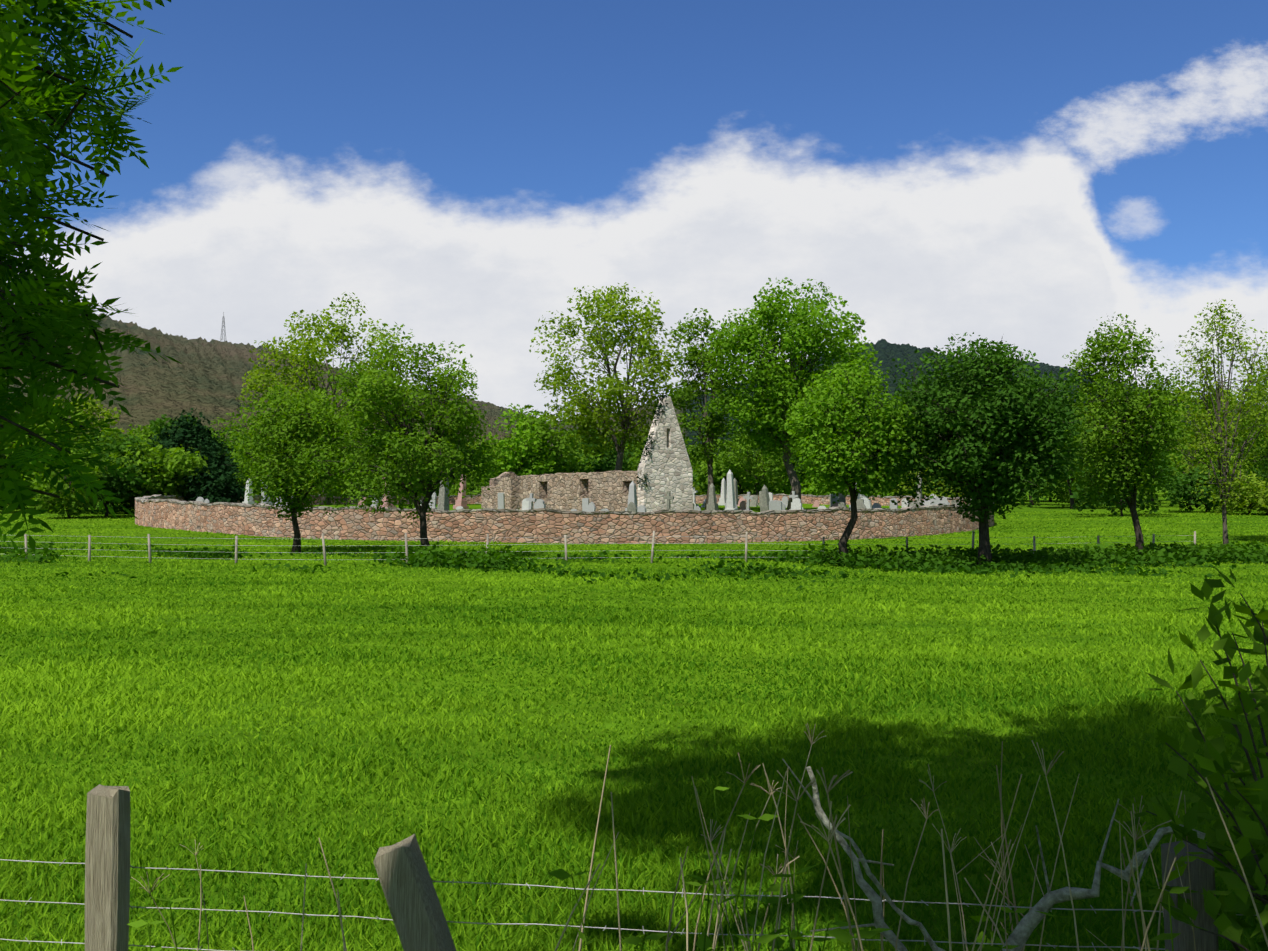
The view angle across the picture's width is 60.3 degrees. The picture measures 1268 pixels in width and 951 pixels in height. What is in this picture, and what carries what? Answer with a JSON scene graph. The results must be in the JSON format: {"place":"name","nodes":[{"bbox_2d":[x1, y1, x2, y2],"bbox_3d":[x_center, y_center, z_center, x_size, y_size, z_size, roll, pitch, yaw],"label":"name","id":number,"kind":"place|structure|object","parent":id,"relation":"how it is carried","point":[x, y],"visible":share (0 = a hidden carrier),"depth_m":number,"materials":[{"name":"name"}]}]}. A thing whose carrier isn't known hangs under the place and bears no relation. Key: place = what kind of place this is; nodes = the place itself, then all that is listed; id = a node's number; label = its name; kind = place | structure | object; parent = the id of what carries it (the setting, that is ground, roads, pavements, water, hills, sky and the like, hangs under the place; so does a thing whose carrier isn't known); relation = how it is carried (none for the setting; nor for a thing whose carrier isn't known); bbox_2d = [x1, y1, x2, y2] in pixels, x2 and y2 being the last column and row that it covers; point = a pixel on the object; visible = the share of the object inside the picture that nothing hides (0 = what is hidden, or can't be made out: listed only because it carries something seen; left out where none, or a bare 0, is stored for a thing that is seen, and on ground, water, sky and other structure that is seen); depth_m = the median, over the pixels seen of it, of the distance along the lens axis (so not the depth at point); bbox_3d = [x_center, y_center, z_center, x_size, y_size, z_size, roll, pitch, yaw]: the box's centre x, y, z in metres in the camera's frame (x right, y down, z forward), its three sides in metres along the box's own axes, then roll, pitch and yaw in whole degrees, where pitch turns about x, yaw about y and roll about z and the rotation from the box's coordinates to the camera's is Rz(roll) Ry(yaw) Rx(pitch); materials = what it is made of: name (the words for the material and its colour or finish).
{"place":"outdoors","nodes":[
{"label":"outdoors","id":0,"kind":"place"},
{"bbox_2d":[489,472,519,500],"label":"ruined wall","id":1,"kind":"structure","parent":0,"point":[494,481],"depth_m":93.13,"materials":[{"name":"beige stone"}]},
{"bbox_2d":[274,504,901,511],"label":"graveyard ground","id":2,"kind":"structure","parent":0,"point":[720,507],"depth_m":103.82,"materials":[{"name":"green plant"}]},
{"bbox_2d":[179,466,253,502],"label":"bush","id":3,"kind":"object","parent":2,"relation":"on","point":[212,488],"visible":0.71,"depth_m":95.66,"materials":[{"name":"green plant"}]},
{"bbox_2d":[242,478,254,504],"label":"gravestone","id":4,"kind":"object","parent":2,"relation":"on","point":[250,498],"visible":0.29,"depth_m":81.08,"materials":[{"name":"white stone"}]},
{"bbox_2d":[236,292,423,504],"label":"yard tree","id":5,"kind":"object","parent":2,"relation":"on","point":[314,350],"visible":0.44,"depth_m":108.33,"materials":[{"name":"green plant"}]},
{"bbox_2d":[379,483,395,507],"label":"gravestone","id":6,"kind":"object","parent":2,"relation":"on","point":[385,499],"visible":0.21,"depth_m":88.81,"materials":[{"name":"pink stone"}]},
{"bbox_2d":[429,492,436,508],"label":"gravestone","id":7,"kind":"object","parent":2,"relation":"on","point":[433,506],"visible":0.44,"depth_m":88.02,"materials":[{"name":"grey stone"}]},
{"bbox_2d":[437,480,448,510],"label":"gravestone","id":8,"kind":"object","parent":2,"relation":"on","point":[443,500],"visible":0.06,"depth_m":66.36,"materials":[{"name":"stone"}]},
{"bbox_2d":[453,475,468,508],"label":"gravestone","id":9,"kind":"object","parent":2,"relation":"on","point":[459,501],"visible":0.58,"depth_m":90.71,"materials":[{"name":"pink stone"}]},
{"bbox_2d":[498,492,504,508],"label":"gravestone","id":10,"kind":"object","parent":2,"relation":"on","point":[501,500],"visible":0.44,"depth_m":79.28,"materials":[{"name":"grey stone"}]},
{"bbox_2d":[526,493,536,508],"bbox_3d":[-6.096,1.978,64.351,0.800,1.869,0.600,5,0,36],"label":"gravestone","id":11,"kind":"object","parent":2,"relation":"on","point":[531,499],"visible":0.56,"depth_m":64.28,"materials":[{"name":"grey stone"}]},
{"bbox_2d":[534,499,545,508],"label":"gravestone","id":12,"kind":"object","parent":2,"relation":"on","point":[538,503],"visible":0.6,"depth_m":68.40,"materials":[{"name":"grey stone"}]},
{"bbox_2d":[582,498,588,511],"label":"gravestone","id":13,"kind":"object","parent":2,"relation":"on","point":[585,502],"visible":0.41,"depth_m":75.87,"materials":[{"name":"grey stone"}]},
{"bbox_2d":[529,282,682,470],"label":"yard tree","id":14,"kind":"object","parent":2,"relation":"on","point":[600,412],"visible":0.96,"depth_m":91.64,"materials":[{"name":"green plant"}]},
{"bbox_2d":[625,481,637,510],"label":"gravestone","id":15,"kind":"object","parent":2,"relation":"on","point":[632,496],"visible":0.46,"depth_m":70.83,"materials":[{"name":"grey stone"}]},
{"bbox_2d":[627,502,636,511],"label":"gravestone","id":16,"kind":"object","parent":2,"relation":"on","point":[632,507],"visible":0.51,"depth_m":65.30,"materials":[{"name":"stone"}]},
{"bbox_2d":[663,491,673,509],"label":"gravestone","id":17,"kind":"object","parent":2,"relation":"on","point":[668,497],"visible":0.44,"depth_m":66.73,"materials":[{"name":"stone"}]},
{"bbox_2d":[667,308,743,510],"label":"yard tree","id":18,"kind":"object","parent":2,"relation":"on","point":[711,424],"visible":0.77,"depth_m":89.54,"materials":[{"name":"green plant"}]},
{"bbox_2d":[705,483,717,510],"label":"gravestone","id":19,"kind":"object","parent":2,"relation":"on","point":[712,505],"visible":0.85,"depth_m":82.20,"materials":[{"name":"stone"}]},
{"bbox_2d":[718,478,726,504],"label":"gravestone","id":20,"kind":"object","parent":2,"relation":"on","point":[722,499],"visible":0.83,"depth_m":108.73,"materials":[{"name":"white stone"}]},
{"bbox_2d":[725,470,737,509],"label":"gravestone","id":21,"kind":"object","parent":2,"relation":"on","point":[731,504],"visible":0.62,"depth_m":71.20,"materials":[{"name":"white stone"}]},
{"bbox_2d":[733,478,739,504],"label":"gravestone","id":22,"kind":"object","parent":2,"relation":"on","point":[736,490],"visible":0.46,"depth_m":107.61,"materials":[{"name":"stone"}]},
{"bbox_2d":[743,492,752,510],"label":"gravestone","id":23,"kind":"object","parent":2,"relation":"on","point":[748,497],"visible":0.54,"depth_m":74.45,"materials":[{"name":"grey stone"}]},
{"bbox_2d":[760,485,769,511],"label":"gravestone","id":24,"kind":"object","parent":2,"relation":"on","point":[765,501],"visible":0.58,"depth_m":77.31,"materials":[{"name":"stone"}]},
{"bbox_2d":[769,500,781,509],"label":"gravestone","id":25,"kind":"object","parent":2,"relation":"on","point":[775,505],"visible":0.38,"depth_m":67.59,"materials":[{"name":"grey stone"}]},
{"bbox_2d":[702,277,887,509],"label":"yard tree","id":26,"kind":"object","parent":2,"relation":"on","point":[780,379],"visible":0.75,"depth_m":81.61,"materials":[{"name":"green plant"}]},
{"bbox_2d":[791,498,801,509],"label":"gravestone","id":27,"kind":"object","parent":2,"relation":"on","point":[796,503],"visible":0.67,"depth_m":70.55,"materials":[{"name":"white stone"}]},
{"bbox_2d":[915,475,922,505],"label":"gravestone","id":28,"kind":"object","parent":2,"relation":"on","point":[920,497],"visible":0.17,"depth_m":95.23,"materials":[{"name":"stone"}]},
{"bbox_2d":[0,535,1193,559],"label":"field fence wires","id":29,"kind":"object","parent":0,"point":[543,537],"visible":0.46,"depth_m":39.95,"materials":[{"name":"grey metal"}]},
{"bbox_2d":[0,509,1267,950],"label":"grass","id":30,"kind":"structure","parent":0,"point":[518,905],"depth_m":8.28,"materials":[{"name":"green plant"}]},
{"bbox_2d":[0,313,1267,950],"bbox_3d":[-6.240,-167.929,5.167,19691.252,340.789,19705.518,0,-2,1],"label":"ground","id":31,"kind":"structure","parent":0,"point":[206,379],"depth_m":12.74,"materials":[{"name":"green plant"}]},
{"bbox_2d":[0,410,56,477],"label":"tree","id":32,"kind":"object","parent":31,"relation":"on","point":[11,453],"visible":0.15,"depth_m":100.93,"materials":[{"name":"green plant"}]},
{"bbox_2d":[0,410,123,506],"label":"tree","id":33,"kind":"object","parent":31,"relation":"on","point":[114,433],"visible":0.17,"depth_m":105.86,"materials":[{"name":"green plant"}]},
{"bbox_2d":[21,447,108,518],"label":"bush","id":34,"kind":"object","parent":31,"relation":"on","point":[70,502],"visible":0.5,"depth_m":88.30,"materials":[{"name":"green plant"}]},
{"bbox_2d":[20,393,124,445],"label":"tree","id":35,"kind":"object","parent":31,"relation":"on","point":[107,414],"visible":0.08,"depth_m":128.50,"materials":[{"name":"green plant"}]},
{"bbox_2d":[0,0,183,554],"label":"rowan tree","id":36,"kind":"object","parent":31,"relation":"on","point":[29,338],"visible":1,"depth_m":1.45,"materials":[{"name":"green plant"}]},
{"bbox_2d":[63,476,134,513],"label":"bush","id":37,"kind":"object","parent":31,"relation":"on","point":[113,507],"visible":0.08,"depth_m":102.04,"materials":[{"name":"green plant"}]},
{"bbox_2d":[56,434,156,516],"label":"bush","id":38,"kind":"object","parent":31,"relation":"on","point":[122,445],"visible":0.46,"depth_m":92.63,"materials":[{"name":"green plant"}]},
{"bbox_2d":[85,784,129,950],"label":"fence post","id":39,"kind":"object","parent":31,"relation":"on","point":[107,875],"visible":1,"depth_m":3.19,"materials":[{"name":"grey wood"}]},
{"bbox_2d":[78,428,156,468],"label":"tree","id":40,"kind":"object","parent":31,"relation":"on","point":[98,433],"depth_m":112.06,"materials":[{"name":"green plant"}]},
{"bbox_2d":[125,423,169,442],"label":"tree","id":41,"kind":"object","parent":31,"relation":"on","point":[147,433],"visible":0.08,"depth_m":236.37,"materials":[{"name":"green plant"}]},
{"bbox_2d":[94,439,211,507],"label":"tree","id":42,"kind":"object","parent":31,"relation":"on","point":[174,470],"visible":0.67,"depth_m":94.69,"materials":[{"name":"green plant"}]},
{"bbox_2d":[146,414,212,457],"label":"tree","id":43,"kind":"object","parent":31,"relation":"on","point":[160,422],"visible":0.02,"depth_m":200.22,"materials":[{"name":"green plant"}]},
{"bbox_2d":[151,408,226,459],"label":"tree","id":44,"kind":"object","parent":31,"relation":"on","point":[182,422],"visible":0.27,"depth_m":118.29,"materials":[{"name":"green plant"}]},
{"bbox_2d":[144,429,245,485],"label":"bush","id":45,"kind":"object","parent":31,"relation":"on","point":[216,463],"visible":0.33,"depth_m":103.44,"materials":[{"name":"green plant"}]},
{"bbox_2d":[210,423,261,471],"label":"tree","id":46,"kind":"object","parent":31,"relation":"on","point":[228,439],"visible":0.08,"depth_m":123.93,"materials":[{"name":"green plant"}]},
{"bbox_2d":[216,451,269,495],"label":"bush","id":47,"kind":"object","parent":31,"relation":"on","point":[242,484],"visible":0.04,"depth_m":110.08,"materials":[{"name":"green plant"}]},
{"bbox_2d":[209,382,381,552],"bbox_3d":[-14.680,-0.254,48.931,7.432,7.710,6.668,-2,-2,45],"label":"tree","id":48,"kind":"object","parent":31,"relation":"on","point":[293,419],"visible":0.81,"depth_m":47.57,"materials":[{"name":"green plant"}]},
{"bbox_2d":[294,322,501,546],"bbox_3d":[-9.234,-1.268,43.754,7.901,9.553,6.981,0,-2,1],"label":"tree","id":49,"kind":"object","parent":31,"relation":"on","point":[450,421],"visible":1,"depth_m":42.98,"materials":[{"name":"green plant"}]},
{"bbox_2d":[358,422,441,487],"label":"tree","id":50,"kind":"object","parent":31,"relation":"on","point":[375,453],"visible":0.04,"depth_m":139.24,"materials":[{"name":"green plant"}]},
{"bbox_2d":[374,834,455,950],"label":"leaning fence post","id":51,"kind":"object","parent":31,"relation":"on","point":[415,908],"visible":1,"depth_m":3.05,"materials":[{"name":"grey wood"}]},
{"bbox_2d":[421,435,492,490],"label":"tree","id":52,"kind":"object","parent":31,"relation":"on","point":[459,447],"visible":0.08,"depth_m":149.59,"materials":[{"name":"green plant"}]},
{"bbox_2d":[449,465,504,495],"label":"bush","id":53,"kind":"object","parent":31,"relation":"on","point":[482,483],"visible":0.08,"depth_m":136.66,"materials":[{"name":"green plant"}]},
{"bbox_2d":[475,403,556,486],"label":"tree","id":54,"kind":"object","parent":31,"relation":"on","point":[510,447],"visible":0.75,"depth_m":117.19,"materials":[{"name":"green plant"}]},
{"bbox_2d":[505,405,599,474],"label":"tree","id":55,"kind":"object","parent":31,"relation":"on","point":[557,439],"visible":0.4,"depth_m":120.68,"materials":[{"name":"green plant"}]},
{"bbox_2d":[481,471,637,510],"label":"ruined church wall","id":56,"kind":"structure","parent":31,"relation":"on","point":[569,491],"depth_m":81.21,"materials":[{"name":"beige stone"}]},
{"bbox_2d":[135,495,993,543],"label":"graveyard wall","id":57,"kind":"structure","parent":31,"relation":"on","point":[548,526],"depth_m":62.90,"materials":[{"name":"stone"}]},
{"bbox_2d":[135,494,961,513],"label":"stone wall","id":58,"kind":"structure","parent":57,"relation":"on","point":[143,499],"depth_m":64.46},
{"bbox_2d":[554,428,627,472],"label":"bush","id":59,"kind":"object","parent":31,"relation":"on","point":[604,466],"visible":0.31,"depth_m":151.05,"materials":[{"name":"green plant"}]},
{"bbox_2d":[24,531,1195,564],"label":"fence posts","id":60,"kind":"object","parent":31,"relation":"on","point":[406,547],"visible":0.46,"depth_m":40.08,"materials":[{"name":"grey wood"}]},
{"bbox_2d":[586,436,640,471],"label":"bush","id":61,"kind":"object","parent":31,"relation":"on","point":[626,460],"visible":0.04,"depth_m":169.84,"materials":[{"name":"green plant"}]},
{"bbox_2d":[0,859,1256,950],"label":"fence barbed wire","id":62,"kind":"object","parent":31,"relation":"on","point":[604,928],"visible":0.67,"depth_m":3.14,"materials":[{"name":"grey metal"}]},
{"bbox_2d":[0,537,1267,589],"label":"field weeds","id":63,"kind":"object","parent":31,"relation":"on","point":[956,559],"visible":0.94,"depth_m":38.66,"materials":[{"name":"green plant"}]},
{"bbox_2d":[127,786,1188,950],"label":"leafy weeds","id":64,"kind":"object","parent":31,"relation":"on","point":[703,942],"visible":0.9,"depth_m":2.56,"materials":[{"name":"green plant"}]},
{"bbox_2d":[638,396,692,511],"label":"church gable","id":65,"kind":"structure","parent":31,"relation":"on","point":[666,467],"depth_m":74.13,"materials":[{"name":"grey stone"}]},
{"bbox_2d":[634,392,667,486],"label":"ivy","id":66,"kind":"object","parent":65,"relation":"attached to","point":[656,415],"depth_m":73.64,"materials":[{"name":"green plant"}]},
{"bbox_2d":[628,424,703,471],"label":"bush","id":67,"kind":"object","parent":31,"relation":"on","point":[639,452],"visible":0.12,"depth_m":163.26,"materials":[{"name":"green plant"}]},
{"bbox_2d":[131,723,1267,950],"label":"dry stalks","id":68,"kind":"object","parent":31,"relation":"on","point":[925,811],"visible":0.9,"depth_m":2.61,"materials":[{"name":"beige plant"}]},
{"bbox_2d":[693,450,788,494],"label":"bush","id":69,"kind":"object","parent":31,"relation":"on","point":[719,474],"visible":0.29,"depth_m":155.96,"materials":[{"name":"green plant"}]},
{"bbox_2d":[715,429,803,494],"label":"tree","id":70,"kind":"object","parent":31,"relation":"on","point":[739,464],"visible":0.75,"depth_m":148.08,"materials":[{"name":"green plant"}]},
{"bbox_2d":[770,461,814,494],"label":"bush","id":71,"kind":"object","parent":31,"relation":"on","point":[802,480],"visible":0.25,"depth_m":181.60,"materials":[{"name":"green plant"}]},
{"bbox_2d":[770,432,848,480],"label":"bush","id":72,"kind":"object","parent":31,"relation":"on","point":[795,459],"visible":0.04,"depth_m":159.76,"materials":[{"name":"green plant"}]},
{"bbox_2d":[801,477,876,495],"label":"bush","id":73,"kind":"object","parent":31,"relation":"on","point":[811,488],"visible":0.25,"depth_m":125.52,"materials":[{"name":"green plant"}]},
{"bbox_2d":[785,354,928,565],"bbox_3d":[7.681,-0.435,38.285,4.941,7.627,5.279,0,-2,1],"label":"tree","id":74,"kind":"object","parent":31,"relation":"on","point":[825,425],"visible":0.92,"depth_m":37.32,"materials":[{"name":"green plant"}]},
{"bbox_2d":[865,437,931,495],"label":"tree","id":75,"kind":"object","parent":31,"relation":"on","point":[906,470],"visible":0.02,"depth_m":122.59,"materials":[{"name":"green plant"}]},
{"bbox_2d":[891,465,967,496],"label":"bush","id":76,"kind":"object","parent":31,"relation":"on","point":[927,494],"visible":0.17,"depth_m":117.94,"materials":[{"name":"green plant"}]},
{"bbox_2d":[866,332,1092,568],"bbox_3d":[11.877,-0.798,38.355,7.787,8.410,7.674,0,-2,1],"label":"tree","id":77,"kind":"object","parent":31,"relation":"on","point":[1014,406],"visible":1,"depth_m":36.68,"materials":[{"name":"green plant"}]},
{"bbox_2d":[782,759,1204,950],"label":"bare branches","id":78,"kind":"object","parent":31,"relation":"on","point":[1030,921],"visible":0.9,"depth_m":2.68,"materials":[{"name":"grey wood"}]},
{"bbox_2d":[1026,461,1076,501],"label":"tree","id":79,"kind":"object","parent":31,"relation":"on","point":[1058,483],"visible":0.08,"depth_m":170.89,"materials":[{"name":"green plant"}]},
{"bbox_2d":[1036,467,1104,507],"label":"bush","id":80,"kind":"object","parent":31,"relation":"on","point":[1060,494],"visible":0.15,"depth_m":127.70,"materials":[{"name":"green plant"}]},
{"bbox_2d":[1035,422,1118,508],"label":"tree","id":81,"kind":"object","parent":31,"relation":"on","point":[1072,479],"visible":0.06,"depth_m":122.38,"materials":[{"name":"green plant"}]},
{"bbox_2d":[1048,311,1202,558],"bbox_3d":[19.300,-1.438,43.603,5.320,10.091,7.109,0,-2,1],"label":"tree","id":82,"kind":"object","parent":31,"relation":"on","point":[1140,433],"visible":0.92,"depth_m":42.26,"materials":[{"name":"green plant"}]},
{"bbox_2d":[1069,449,1181,515],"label":"bush","id":83,"kind":"object","parent":31,"relation":"on","point":[1121,504],"visible":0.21,"depth_m":98.06,"materials":[{"name":"green plant"}]},
{"bbox_2d":[1085,391,1192,479],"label":"tree","id":84,"kind":"object","parent":31,"relation":"on","point":[1180,465],"visible":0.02,"depth_m":127.59,"materials":[{"name":"green plant"}]},
{"bbox_2d":[1161,840,1218,950],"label":"fence post","id":85,"kind":"object","parent":31,"relation":"on","point":[1202,874],"visible":0.54,"depth_m":2.81,"materials":[{"name":"grey wood"}]},
{"bbox_2d":[1123,567,1267,950],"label":"shrub","id":86,"kind":"object","parent":31,"relation":"on","point":[1251,843],"visible":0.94,"depth_m":2.77,"materials":[{"name":"green plant"}]},
{"bbox_2d":[1151,387,1241,504],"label":"tree","id":87,"kind":"object","parent":31,"relation":"on","point":[1187,470],"visible":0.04,"depth_m":142.53,"materials":[{"name":"green plant"}]},
{"bbox_2d":[1168,442,1237,487],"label":"tree","id":88,"kind":"object","parent":31,"relation":"on","point":[1197,460],"visible":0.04,"depth_m":202.85,"materials":[{"name":"green plant"}]},
{"bbox_2d":[1161,465,1252,511],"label":"bush","id":89,"kind":"object","parent":31,"relation":"on","point":[1185,489],"visible":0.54,"depth_m":105.90,"materials":[{"name":"green plant"}]},
{"bbox_2d":[1159,299,1267,552],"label":"tree","id":90,"kind":"object","parent":31,"relation":"on","point":[1226,454],"visible":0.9,"depth_m":47.64,"materials":[{"name":"green plant"}]},
{"bbox_2d":[1188,369,1267,471],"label":"tree","id":91,"kind":"object","parent":31,"relation":"on","point":[1205,430],"visible":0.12,"depth_m":128.10,"materials":[{"name":"green plant"}]},
{"bbox_2d":[1197,445,1267,486],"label":"bush","id":92,"kind":"object","parent":31,"relation":"on","point":[1256,472],"visible":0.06,"depth_m":110.57,"materials":[{"name":"green plant"}]},
{"bbox_2d":[1208,456,1267,514],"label":"bush","id":93,"kind":"object","parent":31,"relation":"on","point":[1262,501],"visible":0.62,"depth_m":96.55,"materials":[{"name":"green plant"}]},
{"bbox_2d":[1222,374,1267,492],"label":"tree","id":94,"kind":"object","parent":31,"relation":"on","point":[1260,461],"visible":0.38,"depth_m":59.05,"materials":[{"name":"green plant"}]},
{"bbox_2d":[0,0,1267,420],"label":"sky","id":95,"kind":"structure","parent":0,"point":[1028,173],"materials":[{"name":"blue"}]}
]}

